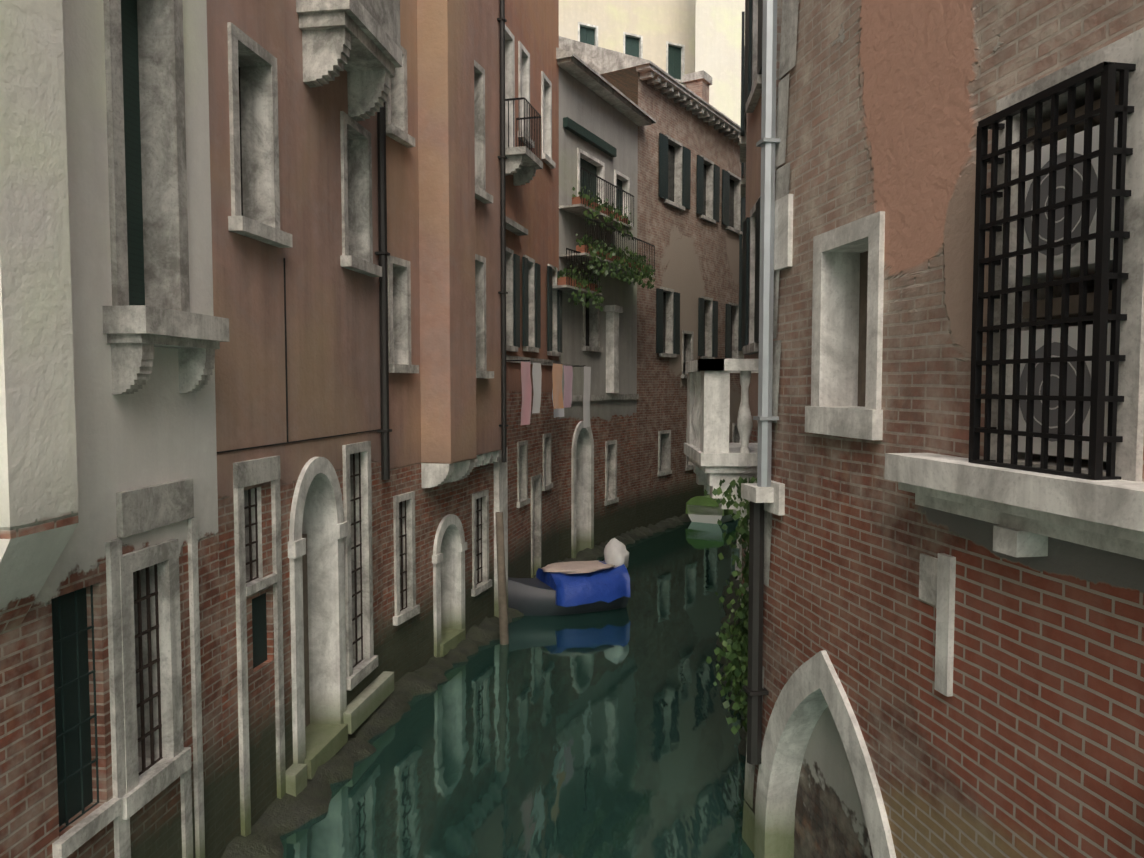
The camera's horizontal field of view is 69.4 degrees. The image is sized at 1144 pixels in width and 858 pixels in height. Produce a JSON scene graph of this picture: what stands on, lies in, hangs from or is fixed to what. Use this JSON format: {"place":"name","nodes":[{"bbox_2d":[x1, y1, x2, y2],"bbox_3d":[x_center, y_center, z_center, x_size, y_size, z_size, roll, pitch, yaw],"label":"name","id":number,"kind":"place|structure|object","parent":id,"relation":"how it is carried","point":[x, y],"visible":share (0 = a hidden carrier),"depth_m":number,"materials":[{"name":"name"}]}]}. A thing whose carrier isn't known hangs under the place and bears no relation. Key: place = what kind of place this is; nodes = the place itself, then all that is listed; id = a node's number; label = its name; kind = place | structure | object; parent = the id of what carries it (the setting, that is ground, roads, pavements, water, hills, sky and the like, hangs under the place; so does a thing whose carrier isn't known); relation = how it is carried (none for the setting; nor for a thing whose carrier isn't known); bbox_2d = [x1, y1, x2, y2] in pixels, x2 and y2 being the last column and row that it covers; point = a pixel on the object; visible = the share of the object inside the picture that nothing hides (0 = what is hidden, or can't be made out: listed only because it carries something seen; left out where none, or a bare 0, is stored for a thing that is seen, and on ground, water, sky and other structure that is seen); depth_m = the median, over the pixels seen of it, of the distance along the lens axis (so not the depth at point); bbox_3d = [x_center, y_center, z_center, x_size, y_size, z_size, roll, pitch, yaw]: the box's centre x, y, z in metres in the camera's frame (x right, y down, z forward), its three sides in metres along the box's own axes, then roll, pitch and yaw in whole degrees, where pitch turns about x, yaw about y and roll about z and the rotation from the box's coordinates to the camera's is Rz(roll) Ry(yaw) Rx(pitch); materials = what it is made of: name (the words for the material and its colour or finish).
{"place":"outdoors","nodes":[
{"label":"outdoors","id":0,"kind":"place"},
{"bbox_2d":[221,514,690,857],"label":"bank ledge","id":1,"kind":"structure","parent":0,"point":[285,814],"depth_m":9.44,"materials":[{"name":"stone"}]},
{"bbox_2d":[206,0,401,846],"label":"pink building","id":2,"kind":"structure","parent":1,"relation":"on","point":[298,91],"depth_m":8.16,"materials":[{"name":"paint"}]},
{"bbox_2d":[382,0,507,682],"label":"pink building","id":3,"kind":"structure","parent":1,"relation":"on","point":[446,157],"depth_m":11.46,"materials":[{"name":"paint"}]},
{"bbox_2d":[493,0,561,617],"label":"orange building","id":4,"kind":"structure","parent":1,"relation":"on","point":[526,488],"depth_m":16.06,"materials":[{"name":"stone"}]},
{"bbox_2d":[506,360,590,427],"bbox_3d":[-0.417,-0.624,16.495,0.618,1.367,4.640,1,3,14],"label":"laundry line","id":5,"kind":"object","parent":4,"relation":"attached to","point":[560,404],"visible":0.98,"depth_m":15.73,"materials":[{"name":"fabric"}]},
{"bbox_2d":[557,56,651,560],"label":"grey building","id":6,"kind":"structure","parent":1,"relation":"on","point":[600,121],"depth_m":20.01,"materials":[{"name":"paint"}]},
{"bbox_2d":[552,167,654,295],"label":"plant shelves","id":7,"kind":"object","parent":6,"relation":"attached to","point":[578,208],"visible":0.73,"depth_m":18.59,"materials":[{"name":"metal"}]},
{"bbox_2d":[554,186,655,311],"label":"balcony plants","id":8,"kind":"object","parent":7,"relation":"attached to","point":[628,279],"visible":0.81,"depth_m":18.73,"materials":[{"name":"green plant"}]},
{"bbox_2d":[556,47,655,123],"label":"roof","id":9,"kind":"structure","parent":6,"relation":"on","point":[561,53],"depth_m":18.72,"materials":[{"name":"stone"}]},
{"bbox_2d":[636,63,745,527],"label":"brick building","id":10,"kind":"structure","parent":1,"relation":"on","point":[691,213],"depth_m":24.42,"materials":[{"name":"brick"}]},
{"bbox_2d":[559,36,740,127],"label":"roof","id":11,"kind":"structure","parent":10,"relation":"on","point":[618,71],"depth_m":22.61,"materials":[{"name":"stone"}]},
{"bbox_2d":[279,518,753,857],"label":"canal water","id":12,"kind":"structure","parent":0,"point":[605,734],"depth_m":9.33,"materials":[{"name":"teal liquid"}]},
{"bbox_2d":[495,512,508,644],"bbox_3d":[-1.099,2.608,13.062,0.269,2.580,0.143,2,4,38],"label":"mooring pole","id":13,"kind":"object","parent":12,"relation":"in","point":[503,613],"visible":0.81,"depth_m":13.02,"materials":[{"name":"brown wood"}]},
{"bbox_2d":[508,538,630,615],"bbox_3d":[-0.082,2.774,15.171,2.450,1.389,1.315,-1,3,-21],"label":"boat","id":14,"kind":"object","parent":12,"relation":"in","point":[568,588],"visible":0.94,"depth_m":14.78,"materials":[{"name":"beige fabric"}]},
{"bbox_2d":[559,0,695,85],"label":"cream building","id":15,"kind":"structure","parent":12,"relation":"in","point":[660,34],"depth_m":40.98,"materials":[{"name":"paint"}]},
{"bbox_2d":[686,495,733,523],"bbox_3d":[5.049,2.373,26.348,1.534,1.019,4.200,2,4,32],"label":"white boat","id":16,"kind":"object","parent":12,"relation":"in","point":[704,509],"visible":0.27,"depth_m":24.56,"materials":[{"name":"white"}]},
{"bbox_2d":[695,0,744,126],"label":"cream building","id":17,"kind":"structure","parent":12,"relation":"on","point":[718,31],"depth_m":40.29,"materials":[{"name":"paint"}]},
{"bbox_2d":[775,0,782,170],"bbox_3d":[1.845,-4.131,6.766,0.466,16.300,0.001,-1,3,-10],"label":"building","id":18,"kind":"structure","parent":12,"relation":"in","point":[779,12],"depth_m":6.79,"materials":[{"name":"brick"}]},
{"bbox_2d":[741,0,1143,857],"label":"building","id":19,"kind":"structure","parent":12,"relation":"on","point":[945,618],"depth_m":4.51,"materials":[{"name":"brick"}]},
{"bbox_2d":[703,476,756,739],"bbox_3d":[1.848,1.648,7.544,1.296,2.428,0.672,0,3,2],"label":"hanging ivy","id":20,"kind":"object","parent":19,"relation":"attached to","point":[736,671],"visible":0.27,"depth_m":7.51,"materials":[{"name":"green plant"}]},
{"bbox_2d":[1018,91,1118,461],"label":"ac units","id":21,"kind":"object","parent":19,"relation":"attached to","point":[1074,272],"visible":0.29,"depth_m":3.71,"materials":[{"name":"painted metal"},{"name":"plastic"}]},
{"bbox_2d":[715,574,746,756],"bbox_3d":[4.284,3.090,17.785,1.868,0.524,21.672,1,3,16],"label":"ivy","id":22,"kind":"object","parent":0,"point":[728,598],"depth_m":13.47,"materials":[{"name":"green plant"}]},
{"bbox_2d":[735,11,746,579],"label":"building","id":23,"kind":"structure","parent":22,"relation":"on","point":[740,355],"depth_m":12.25,"materials":[{"name":"stone"}]},
{"bbox_2d":[740,0,762,603],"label":"building","id":24,"kind":"structure","parent":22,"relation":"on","point":[751,222],"depth_m":10.82,"materials":[{"name":"stone"}]},
{"bbox_2d":[683,359,758,517],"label":"balcony","id":25,"kind":"structure","parent":24,"relation":"attached to","point":[713,454],"depth_m":7.82,"materials":[{"name":"white stone"}]},
{"bbox_2d":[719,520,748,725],"bbox_3d":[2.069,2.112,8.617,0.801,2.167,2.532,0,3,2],"label":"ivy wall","id":26,"kind":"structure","parent":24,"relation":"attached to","point":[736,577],"depth_m":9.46,"materials":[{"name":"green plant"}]},
{"label":"canal bed","id":27,"kind":"structure","parent":0,"visible":0},
{"label":"building","id":28,"kind":"structure","parent":27,"relation":"on"},
{"bbox_2d":[0,0,229,857],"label":"white building","id":29,"kind":"structure","parent":28,"relation":"attached to","point":[114,331],"depth_m":5.45,"materials":[{"name":"paint"}]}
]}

